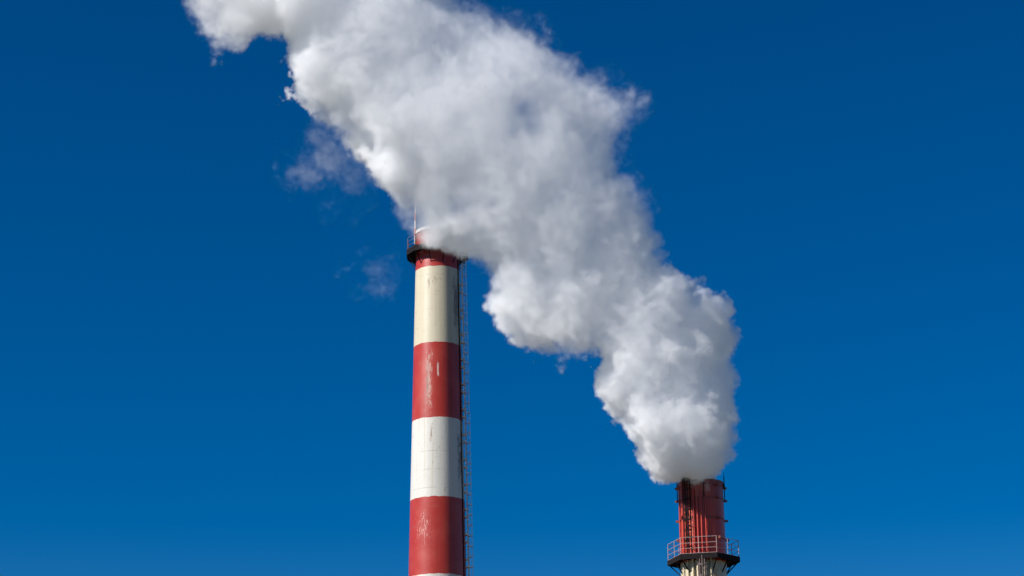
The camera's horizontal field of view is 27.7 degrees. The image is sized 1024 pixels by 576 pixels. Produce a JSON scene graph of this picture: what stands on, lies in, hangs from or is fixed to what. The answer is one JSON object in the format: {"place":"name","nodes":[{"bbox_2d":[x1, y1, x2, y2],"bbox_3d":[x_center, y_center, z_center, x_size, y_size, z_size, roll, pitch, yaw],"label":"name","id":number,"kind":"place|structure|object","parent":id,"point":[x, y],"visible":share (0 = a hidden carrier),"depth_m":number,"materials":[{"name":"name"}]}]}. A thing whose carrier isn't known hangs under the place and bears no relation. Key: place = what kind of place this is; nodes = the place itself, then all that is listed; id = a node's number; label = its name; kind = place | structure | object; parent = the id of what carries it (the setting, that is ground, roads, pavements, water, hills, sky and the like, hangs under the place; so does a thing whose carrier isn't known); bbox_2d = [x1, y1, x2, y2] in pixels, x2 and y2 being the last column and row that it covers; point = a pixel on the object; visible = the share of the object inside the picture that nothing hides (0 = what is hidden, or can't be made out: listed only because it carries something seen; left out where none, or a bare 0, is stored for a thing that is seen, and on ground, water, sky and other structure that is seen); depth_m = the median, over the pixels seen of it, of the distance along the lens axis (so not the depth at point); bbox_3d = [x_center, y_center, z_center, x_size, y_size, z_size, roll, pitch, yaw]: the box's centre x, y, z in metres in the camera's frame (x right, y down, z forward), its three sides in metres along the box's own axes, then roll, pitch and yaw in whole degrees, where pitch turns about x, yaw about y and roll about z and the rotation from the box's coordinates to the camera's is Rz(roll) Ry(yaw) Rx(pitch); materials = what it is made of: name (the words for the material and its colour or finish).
{"place":"outdoors","nodes":[
{"label":"outdoors","id":0,"kind":"place"},
{"bbox_2d":[407,193,473,575],"bbox_3d":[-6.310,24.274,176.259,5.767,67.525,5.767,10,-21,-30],"label":"chimney","id":1,"kind":"object","parent":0,"point":[437,256],"visible":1,"depth_m":179.06,"materials":[{"name":"paint"}]},
{"bbox_2d":[0,0,1023,575],"label":"sky","id":2,"kind":"structure","parent":0,"point":[776,247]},
{"bbox_2d":[667,465,739,575],"bbox_3d":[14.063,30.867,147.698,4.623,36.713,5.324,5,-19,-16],"label":"chimney","id":3,"kind":"object","parent":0,"point":[702,540],"visible":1,"depth_m":150.70,"materials":[{"name":"paint"}]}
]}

